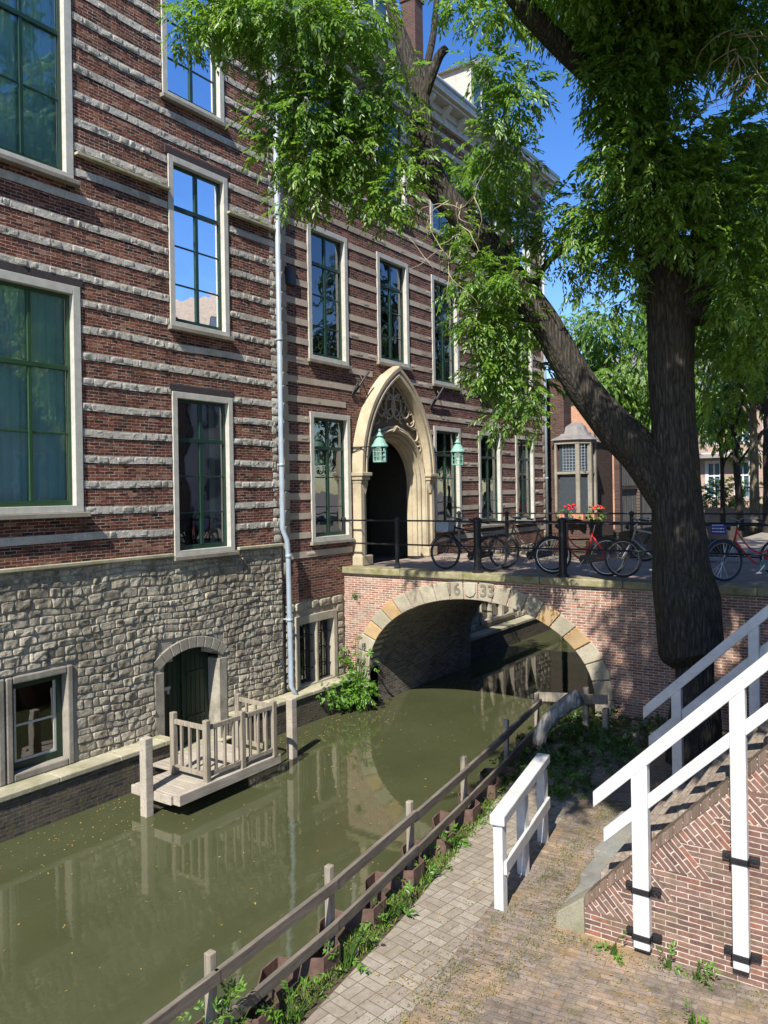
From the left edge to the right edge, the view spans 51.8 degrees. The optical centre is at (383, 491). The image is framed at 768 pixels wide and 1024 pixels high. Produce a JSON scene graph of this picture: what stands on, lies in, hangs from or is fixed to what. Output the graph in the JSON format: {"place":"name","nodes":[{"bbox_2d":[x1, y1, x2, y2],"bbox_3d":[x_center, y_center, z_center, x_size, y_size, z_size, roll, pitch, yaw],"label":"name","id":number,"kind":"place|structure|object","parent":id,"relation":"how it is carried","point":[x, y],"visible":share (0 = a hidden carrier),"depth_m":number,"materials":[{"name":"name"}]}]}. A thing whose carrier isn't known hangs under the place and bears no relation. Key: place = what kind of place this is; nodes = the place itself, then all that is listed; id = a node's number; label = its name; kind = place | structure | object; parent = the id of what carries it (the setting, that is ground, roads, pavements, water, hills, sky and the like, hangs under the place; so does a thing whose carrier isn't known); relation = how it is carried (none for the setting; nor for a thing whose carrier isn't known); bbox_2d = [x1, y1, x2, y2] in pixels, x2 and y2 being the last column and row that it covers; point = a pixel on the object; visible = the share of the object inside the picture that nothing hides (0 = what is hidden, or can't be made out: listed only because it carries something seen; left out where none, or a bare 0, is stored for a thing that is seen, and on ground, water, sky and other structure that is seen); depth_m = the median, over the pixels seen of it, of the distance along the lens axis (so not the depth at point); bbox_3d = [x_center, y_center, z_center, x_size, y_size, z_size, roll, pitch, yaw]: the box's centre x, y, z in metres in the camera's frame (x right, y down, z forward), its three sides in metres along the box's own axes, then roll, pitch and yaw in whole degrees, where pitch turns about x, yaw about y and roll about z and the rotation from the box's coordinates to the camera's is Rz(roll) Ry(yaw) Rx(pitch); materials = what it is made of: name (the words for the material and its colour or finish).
{"place":"outdoors","nodes":[
{"label":"outdoors","id":0,"kind":"place"},
{"bbox_2d":[0,629,594,1023],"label":"canal water","id":1,"kind":"structure","parent":0,"point":[165,934],"depth_m":10.28,"materials":[{"name":"green liquid"}]},
{"bbox_2d":[139,736,153,817],"bbox_3d":[-3.453,4.643,11.514,0.140,2.130,0.140,-1,0,35],"label":"mooring post","id":2,"kind":"object","parent":1,"relation":"in","point":[146,777],"visible":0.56,"depth_m":11.46,"materials":[{"name":"brown wood"}]},
{"bbox_2d":[0,0,356,842],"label":"brick building","id":3,"kind":"structure","parent":1,"relation":"on","point":[142,512],"depth_m":12.90,"materials":[{"name":"brown brick"}]},
{"bbox_2d":[0,679,5,786],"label":"window","id":4,"kind":"structure","parent":3,"relation":"in","point":[2,706],"depth_m":11.02,"materials":[{"name":"grey stone"}]},
{"bbox_2d":[4,664,73,783],"bbox_3d":[-5.086,3.359,11.578,0.250,1.490,1.060,-1,0,34],"label":"window","id":5,"kind":"structure","parent":3,"relation":"in","point":[61,754],"depth_m":11.67,"materials":[{"name":"beige wood"}]},
{"bbox_2d":[0,0,80,187],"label":"window","id":6,"kind":"structure","parent":3,"relation":"in","point":[36,101],"depth_m":11.79,"materials":[{"name":"green paint"}]},
{"bbox_2d":[0,269,90,519],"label":"window","id":7,"kind":"structure","parent":3,"relation":"in","point":[41,428],"depth_m":11.71,"materials":[{"name":"green glass"}]},
{"bbox_2d":[164,647,208,746],"bbox_3d":[-3.587,3.560,14.063,0.140,1.940,1.250,-1,0,34],"label":"door","id":8,"kind":"structure","parent":3,"relation":"in","point":[185,677],"depth_m":14.17,"materials":[{"name":"green wood"}]},
{"bbox_2d":[160,0,228,129],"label":"window","id":9,"kind":"structure","parent":3,"relation":"in","point":[199,92],"depth_m":14.14,"materials":[{"name":"blue glass"}]},
{"bbox_2d":[167,153,233,341],"bbox_3d":[-3.327,-4.318,14.190,0.220,3.035,1.500,-1,0,34],"label":"window","id":10,"kind":"structure","parent":3,"relation":"in","point":[197,196],"depth_m":14.22,"materials":[{"name":"glass"}]},
{"bbox_2d":[172,391,239,560],"bbox_3d":[-3.387,-0.282,14.306,0.560,2.925,1.530,-1,0,34],"label":"window","id":11,"kind":"structure","parent":3,"relation":"in","point":[220,409],"depth_m":14.69,"materials":[{"name":"white paint"}]},
{"bbox_2d":[131,693,280,806],"bbox_3d":[-2.938,3.989,12.566,1.495,1.180,2.190,-1,0,35],"label":"landing stage","id":12,"kind":"object","parent":1,"relation":"on","point":[208,766],"visible":0.96,"depth_m":12.20,"materials":[{"name":"brown wood"}]},
{"bbox_2d":[0,705,479,1017],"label":"floating leaves","id":13,"kind":"object","parent":1,"relation":"on","point":[193,819],"visible":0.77,"depth_m":11.13,"materials":[{"name":"green plant"}]},
{"bbox_2d":[286,697,296,758],"bbox_3d":[-1.616,4.652,13.904,0.140,2.050,0.140,-1,0,35],"label":"mooring post","id":14,"kind":"object","parent":1,"relation":"in","point":[291,717],"visible":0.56,"depth_m":13.85,"materials":[{"name":"brown wood"}]},
{"bbox_2d":[316,635,380,711],"bbox_3d":[-0.835,3.901,16.663,1.177,1.641,1.611,-1,0,35],"label":"waterside bush","id":15,"kind":"object","parent":1,"relation":"on","point":[354,698],"visible":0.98,"depth_m":16.81,"materials":[{"name":"green plant"}]},
{"bbox_2d":[195,732,549,1023],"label":"sheet piling","id":16,"kind":"object","parent":1,"relation":"in","point":[312,965],"visible":0.25,"depth_m":8.05,"materials":[{"name":"wood"}]},
{"bbox_2d":[276,0,559,693],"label":"canal building","id":17,"kind":"structure","parent":1,"relation":"on","point":[365,348],"depth_m":19.48,"materials":[{"name":"brown brick"}]},
{"bbox_2d":[294,609,337,689],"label":"window","id":18,"kind":"structure","parent":17,"relation":"in","point":[331,647],"depth_m":16.80,"materials":[{"name":"stone"}]},
{"bbox_2d":[304,58,346,188],"bbox_3d":[-1.450,-8.040,17.377,0.555,2.475,1.490,-1,0,34],"label":"window","id":19,"kind":"structure","parent":17,"relation":"in","point":[326,103],"depth_m":17.34,"materials":[{"name":"blue glass"}]},
{"bbox_2d":[306,223,351,369],"bbox_3d":[-1.387,-4.230,17.377,0.555,2.955,1.490,-1,0,34],"label":"window","id":20,"kind":"structure","parent":17,"relation":"in","point":[334,266],"depth_m":17.74,"materials":[{"name":"green paint"}]},
{"bbox_2d":[309,411,354,545],"bbox_3d":[-1.322,-0.291,17.377,0.555,2.835,1.490,-1,0,34],"label":"window","id":21,"kind":"structure","parent":17,"relation":"in","point":[337,448],"depth_m":17.75,"materials":[{"name":"green paint"}]},
{"bbox_2d":[351,429,387,462],"bbox_3d":[-0.335,-1.025,17.643,0.970,0.740,0.380,-1,0,35],"label":"wall lantern","id":22,"kind":"object","parent":17,"relation":"attached to","point":[379,443],"depth_m":17.42,"materials":[{"name":"teal metal"}]},
{"bbox_2d":[374,105,406,218],"bbox_3d":[-0.003,-8.064,19.483,0.555,2.475,1.480,-1,0,34],"label":"window","id":23,"kind":"structure","parent":17,"relation":"in","point":[398,137],"depth_m":19.86,"materials":[{"name":"green paint"}]},
{"bbox_2d":[376,251,412,370],"bbox_3d":[0.058,-4.384,19.483,0.555,2.695,1.480,-1,0,34],"label":"window","id":24,"kind":"structure","parent":17,"relation":"in","point":[397,286],"depth_m":19.84,"materials":[{"name":"green paint"}]},
{"bbox_2d":[429,144,456,242],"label":"window","id":25,"kind":"structure","parent":17,"relation":"in","point":[442,219],"depth_m":21.52,"materials":[{"name":"blue glass"}]},
{"bbox_2d":[431,274,461,390],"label":"window","id":26,"kind":"structure","parent":17,"relation":"in","point":[450,363],"depth_m":21.88,"materials":[{"name":"green paint"}]},
{"bbox_2d":[433,426,464,532],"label":"window","id":27,"kind":"structure","parent":17,"relation":"in","point":[452,483],"depth_m":21.98,"materials":[{"name":"green paint"}]},
{"bbox_2d":[434,436,464,464],"bbox_3d":[1.659,-1.058,20.544,0.970,0.740,0.380,-1,0,35],"label":"wall lantern","id":28,"kind":"object","parent":17,"relation":"attached to","point":[458,449],"depth_m":20.33,"materials":[{"name":"teal metal"}]},
{"bbox_2d":[474,176,497,234],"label":"window","id":29,"kind":"structure","parent":17,"relation":"in","point":[480,176],"depth_m":24.07,"materials":[{"name":"white paint"}]},
{"bbox_2d":[476,304,499,396],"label":"window","id":30,"kind":"structure","parent":17,"relation":"in","point":[481,368],"depth_m":23.41,"materials":[{"name":"white paint"}]},
{"bbox_2d":[478,431,504,528],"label":"window","id":31,"kind":"structure","parent":17,"relation":"in","point":[493,473],"depth_m":24.08,"materials":[{"name":"green paint"}]},
{"bbox_2d":[479,601,513,624],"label":"window","id":32,"kind":"structure","parent":17,"relation":"in","point":[499,609],"depth_m":23.56,"materials":[{"name":"stone"}]},
{"bbox_2d":[511,198,530,274],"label":"window","id":33,"kind":"structure","parent":17,"relation":"in","point":[524,252],"depth_m":26.07,"materials":[{"name":"white paint"}]},
{"bbox_2d":[513,320,532,403],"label":"window","id":34,"kind":"structure","parent":17,"relation":"in","point":[531,359],"depth_m":26.11,"materials":[{"name":"white paint"}]},
{"bbox_2d":[515,435,534,524],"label":"window","id":35,"kind":"structure","parent":17,"relation":"in","point":[526,460],"depth_m":26.09,"materials":[{"name":"white paint"}]},
{"bbox_2d":[342,552,767,730],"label":"arch bridge","id":36,"kind":"structure","parent":1,"relation":"in","point":[409,621],"depth_m":15.43,"materials":[{"name":"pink brick"}]},
{"bbox_2d":[430,517,508,570],"bbox_3d":[1.761,1.076,16.449,1.823,1.110,0.594,-1,-3,33],"label":"bicycle","id":37,"kind":"object","parent":36,"relation":"on","point":[446,527],"visible":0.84,"depth_m":16.55,"materials":[{"name":"metal"}]},
{"bbox_2d":[488,516,568,570],"bbox_3d":[2.972,1.056,16.354,1.823,1.110,0.594,-1,-3,37],"label":"bicycle","id":38,"kind":"object","parent":36,"relation":"on","point":[529,555],"visible":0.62,"depth_m":16.28,"materials":[{"name":"metal"}]},
{"bbox_2d":[341,517,767,576],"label":"bridge railing","id":39,"kind":"object","parent":36,"relation":"on","point":[562,532],"visible":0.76,"depth_m":15.32,"materials":[{"name":"black metal"}]},
{"bbox_2d":[534,517,627,575],"bbox_3d":[3.819,1.046,15.238,1.796,1.110,0.599,-1,-3,34],"label":"bicycle","id":40,"kind":"object","parent":36,"relation":"on","point":[590,558],"visible":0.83,"depth_m":15.05,"materials":[{"name":"metal"}]},
{"bbox_2d":[457,511,767,558],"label":"bridge railing","id":41,"kind":"object","parent":36,"relation":"on","point":[566,513],"visible":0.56,"depth_m":19.12,"materials":[{"name":"black metal"}]},
{"bbox_2d":[557,504,606,520],"bbox_3d":[6.744,0.709,26.662,1.804,0.644,1.055,-1,0,-9],"label":"flower box","id":42,"kind":"object","parent":41,"relation":"hanging from","point":[594,517],"visible":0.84,"depth_m":26.52,"materials":[{"name":"ceramic"}]},
{"bbox_2d":[711,524,725,533],"bbox_3d":[7.336,0.799,17.326,0.320,0.260,0.028,-1,0,35],"label":"street sign","id":43,"kind":"object","parent":41,"relation":"attached to","point":[718,528],"visible":0.81,"depth_m":17.32,"materials":[{"name":"blue metal"}]},
{"bbox_2d":[709,539,731,552],"bbox_3d":[7.299,1.192,17.246,0.540,0.315,0.210,-1,0,35],"label":"railing box","id":44,"kind":"object","parent":41,"relation":"hanging from","point":[724,547],"visible":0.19,"depth_m":17.15,"materials":[{"name":"black metal"}]},
{"bbox_2d":[605,517,651,577],"bbox_3d":[4.892,1.023,14.346,1.820,1.110,0.596,-1,-3,32],"label":"bicycle","id":45,"kind":"object","parent":36,"relation":"on","point":[630,542],"visible":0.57,"depth_m":14.58,"materials":[{"name":"metal"}]},
{"bbox_2d":[628,518,710,560],"bbox_3d":[6.301,1.001,17.486,1.822,1.110,0.594,-1,-3,38],"label":"bicycle","id":46,"kind":"object","parent":36,"relation":"on","point":[644,545],"visible":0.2,"depth_m":17.80,"materials":[{"name":"metal"}]},
{"bbox_2d":[708,517,767,581],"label":"bicycle","id":47,"kind":"object","parent":36,"relation":"on","point":[738,548],"visible":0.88,"depth_m":13.74,"materials":[{"name":"silver metal"}]},
{"bbox_2d":[760,540,767,572],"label":"bicycle","id":48,"kind":"object","parent":36,"relation":"on","point":[765,546],"visible":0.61,"depth_m":14.30,"materials":[{"name":"metal"}]},
{"bbox_2d":[548,526,761,557],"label":"canal wall","id":49,"kind":"structure","parent":1,"relation":"in","point":[583,543],"depth_m":32.43,"materials":[{"name":"brick"}]},
{"bbox_2d":[560,297,648,418],"bbox_3d":[10.652,-3.805,37.681,5.399,10.798,7.019,-1,0,-23],"label":"street tree","id":50,"kind":"object","parent":49,"relation":"on","point":[601,364],"visible":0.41,"depth_m":36.75,"materials":[{"name":"green plant"}]},
{"bbox_2d":[614,457,651,531],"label":"timber gate","id":51,"kind":"structure","parent":49,"relation":"on","point":[629,497],"depth_m":30.58,"materials":[{"name":"wood"}]},
{"bbox_2d":[612,291,701,426],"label":"street tree","id":52,"kind":"object","parent":49,"relation":"on","point":[640,338],"visible":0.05,"depth_m":44.93,"materials":[{"name":"green plant"}]},
{"bbox_2d":[703,507,762,522],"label":"garden wall","id":53,"kind":"structure","parent":49,"relation":"on","point":[712,518],"depth_m":38.34,"materials":[{"name":"brick"}]},
{"bbox_2d":[702,487,762,507],"bbox_3d":[16.309,0.251,38.727,9.090,1.020,0.090,-1,0,35],"label":"canal railing","id":54,"kind":"object","parent":53,"relation":"on","point":[716,497],"visible":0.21,"depth_m":38.70,"materials":[{"name":"black metal"}]},
{"bbox_2d":[251,709,581,1023],"bbox_3d":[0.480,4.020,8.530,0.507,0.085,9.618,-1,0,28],"label":"bank grass","id":55,"kind":"structure","parent":0,"point":[444,858],"depth_m":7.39,"materials":[{"name":"green plant"}]},
{"bbox_2d":[176,975,250,1023],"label":"weed","id":56,"kind":"object","parent":55,"relation":"on","point":[227,999],"visible":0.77,"depth_m":5.76,"materials":[{"name":"green plant"}]},
{"bbox_2d":[253,976,327,1023],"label":"weed","id":57,"kind":"object","parent":55,"relation":"on","point":[299,1017],"visible":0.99,"depth_m":6.07,"materials":[{"name":"green plant"}]},
{"bbox_2d":[142,692,541,1023],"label":"wooden fence","id":58,"kind":"object","parent":55,"relation":"on","point":[211,980],"visible":0.82,"depth_m":6.96,"materials":[{"name":"brown wood"}]},
{"bbox_2d":[313,926,382,983],"bbox_3d":[-0.303,4.027,6.745,0.485,0.465,0.829,-1,0,35],"label":"weed","id":59,"kind":"object","parent":55,"relation":"on","point":[350,958],"visible":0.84,"depth_m":6.76,"materials":[{"name":"green plant"}]},
{"bbox_2d":[357,879,417,937],"bbox_3d":[0.017,3.984,7.562,0.721,0.409,0.547,-1,0,-31],"label":"weed","id":60,"kind":"object","parent":55,"relation":"on","point":[389,913],"visible":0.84,"depth_m":7.48,"materials":[{"name":"green plant"}]},
{"bbox_2d":[395,854,453,893],"bbox_3d":[0.444,4.041,8.236,0.452,0.365,0.764,-1,0,35],"label":"weed","id":61,"kind":"object","parent":55,"relation":"on","point":[430,872],"visible":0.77,"depth_m":8.27,"materials":[{"name":"green plant"}]},
{"bbox_2d":[428,822,471,851],"bbox_3d":[0.734,3.947,8.939,0.407,0.394,0.496,-1,0,35],"label":"weed","id":62,"kind":"object","parent":55,"relation":"on","point":[449,840],"visible":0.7,"depth_m":8.95,"materials":[{"name":"green plant"}]},
{"bbox_2d":[476,807,494,825],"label":"weed","id":63,"kind":"object","parent":55,"relation":"on","point":[482,817],"visible":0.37,"depth_m":9.77,"materials":[{"name":"green plant"}]},
{"bbox_2d":[479,784,503,803],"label":"weed","id":64,"kind":"object","parent":55,"relation":"on","point":[492,792],"visible":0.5,"depth_m":10.33,"materials":[{"name":"green plant"}]},
{"bbox_2d":[518,746,544,763],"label":"weed","id":65,"kind":"object","parent":55,"relation":"on","point":[524,759],"visible":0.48,"depth_m":11.78,"materials":[{"name":"green plant"}]},
{"bbox_2d":[532,690,583,750],"bbox_3d":[2.680,3.597,12.200,0.809,1.118,0.268,-1,0,18],"label":"leaning log","id":66,"kind":"object","parent":55,"relation":"on","point":[559,709],"visible":0.86,"depth_m":12.13,"materials":[{"name":"grey wood"}]},
{"bbox_2d":[477,706,666,797],"bbox_3d":[3.072,3.956,12.258,2.191,0.567,4.166,-1,0,35],"label":"ground cover","id":67,"kind":"object","parent":55,"relation":"on","point":[562,758],"visible":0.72,"depth_m":12.04,"materials":[{"name":"green plant"}]},
{"bbox_2d":[303,721,644,1023],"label":"footpath","id":68,"kind":"structure","parent":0,"point":[349,995],"depth_m":7.31,"materials":[{"name":"grey brick"}]},
{"bbox_2d":[548,772,592,806],"bbox_3d":[2.404,3.978,10.354,0.894,0.528,0.549,-1,0,-18],"label":"weed","id":69,"kind":"object","parent":68,"relation":"on","point":[562,789],"visible":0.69,"depth_m":10.41,"materials":[{"name":"green plant"}]},
{"bbox_2d":[537,687,609,738],"bbox_3d":[3.088,3.715,12.926,1.153,1.070,0.186,-1,0,24],"label":"end barrier","id":70,"kind":"object","parent":68,"relation":"on","point":[588,698],"visible":0.53,"depth_m":12.79,"materials":[{"name":"brown wood"}]},
{"bbox_2d":[337,801,767,1023],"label":"grass","id":71,"kind":"structure","parent":0,"point":[537,936],"depth_m":6.91,"materials":[{"name":"green plant"}]},
{"bbox_2d":[547,378,614,538],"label":"corner house","id":72,"kind":"structure","parent":0,"point":[580,466],"depth_m":27.16,"materials":[{"name":"brick"}]},
{"bbox_2d":[396,0,767,378],"label":"sky","id":73,"kind":"structure","parent":0,"point":[559,144],"materials":[{"name":"blue"}]},
{"bbox_2d":[402,720,767,1023],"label":"brick apron","id":74,"kind":"object","parent":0,"point":[725,1005],"visible":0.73,"depth_m":6.60,"materials":[{"name":"brown brick"}]},
{"bbox_2d":[156,0,767,765],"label":"ash tree","id":75,"kind":"object","parent":74,"relation":"on","point":[664,188],"visible":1,"depth_m":11.00,"materials":[{"name":"green plant"}]},
{"bbox_2d":[490,753,549,910],"bbox_3d":[1.482,3.561,8.390,0.156,1.030,1.782,-1,0,26],"label":"white barrier","id":76,"kind":"object","parent":74,"relation":"on","point":[513,800],"visible":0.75,"depth_m":8.26,"materials":[{"name":"paint"}]},
{"bbox_2d":[376,749,766,1023],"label":"fallen leaves","id":77,"kind":"object","parent":74,"relation":"on","point":[535,950],"visible":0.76,"depth_m":6.69,"materials":[{"name":"brown plant"}]},
{"bbox_2d":[592,931,626,966],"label":"weed","id":78,"kind":"object","parent":74,"relation":"on","point":[613,951],"visible":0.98,"depth_m":6.84,"materials":[{"name":"green plant"}]},
{"bbox_2d":[556,720,767,989],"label":"stairs","id":79,"kind":"structure","parent":74,"relation":"on","point":[691,866],"depth_m":6.70,"materials":[{"name":"brick"}]},
{"bbox_2d":[593,652,767,972],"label":"handrail","id":80,"kind":"object","parent":79,"relation":"attached to","point":[636,771],"visible":1,"depth_m":6.48,"materials":[{"name":"white paint"}]},
{"bbox_2d":[643,605,767,792],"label":"handrail","id":81,"kind":"object","parent":79,"relation":"attached to","point":[750,628],"visible":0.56,"depth_m":8.79,"materials":[{"name":"white paint"}]},
{"bbox_2d":[654,940,687,976],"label":"weed","id":82,"kind":"object","parent":74,"relation":"on","point":[668,961],"visible":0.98,"depth_m":6.63,"materials":[{"name":"green plant"}]},
{"bbox_2d":[681,997,708,1023],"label":"weed","id":83,"kind":"object","parent":74,"relation":"on","point":[692,1021],"visible":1,"depth_m":5.93,"materials":[{"name":"green plant"}]},
{"bbox_2d":[692,959,722,990],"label":"weed","id":84,"kind":"object","parent":74,"relation":"on","point":[698,974],"visible":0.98,"depth_m":6.43,"materials":[{"name":"green plant"}]},
{"bbox_2d":[709,532,767,561],"bbox_3d":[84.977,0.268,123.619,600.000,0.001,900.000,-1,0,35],"label":"street","id":85,"kind":"structure","parent":0,"point":[756,542],"depth_m":21.82,"materials":[{"name":"grey asphalt"}]},
{"bbox_2d":[624,267,747,444],"bbox_3d":[14.571,-4.885,38.532,7.114,12.828,8.628,-1,0,35],"label":"street tree","id":86,"kind":"object","parent":85,"relation":"on","point":[644,419],"visible":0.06,"depth_m":37.30,"materials":[{"name":"green plant"}]},
{"bbox_2d":[610,357,763,506],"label":"brick house","id":87,"kind":"structure","parent":85,"relation":"on","point":[709,466],"depth_m":51.50,"materials":[{"name":"white paint"}]},
{"bbox_2d":[705,460,719,498],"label":"window","id":88,"kind":"structure","parent":87,"relation":"in","point":[707,463],"depth_m":51.97,"materials":[{"name":"white paint"}]},
{"bbox_2d":[734,459,749,497],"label":"window","id":89,"kind":"structure","parent":87,"relation":"in","point":[746,461],"depth_m":50.80,"materials":[{"name":"white paint"}]},
{"bbox_2d":[694,342,763,530],"bbox_3d":[14.231,-2.521,31.483,3.918,8.124,4.265,-1,0,35],"label":"street tree","id":90,"kind":"object","parent":85,"relation":"on","point":[734,429],"visible":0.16,"depth_m":31.45,"materials":[{"name":"green plant"}]},
{"bbox_2d":[696,388,762,521],"bbox_3d":[15.170,-1.552,34.413,3.730,6.144,3.813,-1,0,35],"label":"street tree","id":91,"kind":"object","parent":85,"relation":"on","point":[703,426],"visible":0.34,"depth_m":34.32,"materials":[{"name":"green plant"}]},
{"bbox_2d":[696,251,764,531],"bbox_3d":[14.563,-4.242,30.881,4.833,11.543,4.944,-1,0,-33],"label":"street tree","id":92,"kind":"object","parent":85,"relation":"on","point":[754,491],"visible":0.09,"depth_m":30.17,"materials":[{"name":"green plant"}]},
{"bbox_2d":[695,196,767,532],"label":"street tree","id":93,"kind":"object","parent":85,"relation":"on","point":[762,408],"visible":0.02,"depth_m":28.09,"materials":[{"name":"green plant"}]},
{"bbox_2d":[701,475,762,506],"bbox_3d":[17.880,0.204,39.970,10.029,2.398,2.413,-1,0,35],"label":"hedge","id":94,"kind":"object","parent":85,"relation":"on","point":[731,502],"visible":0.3,"depth_m":39.87,"materials":[{"name":"green plant"}]},
{"bbox_2d":[736,188,767,378],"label":"street tree","id":95,"kind":"object","parent":85,"relation":"on","point":[760,300],"depth_m":24.68,"materials":[{"name":"green plant"}]}
]}

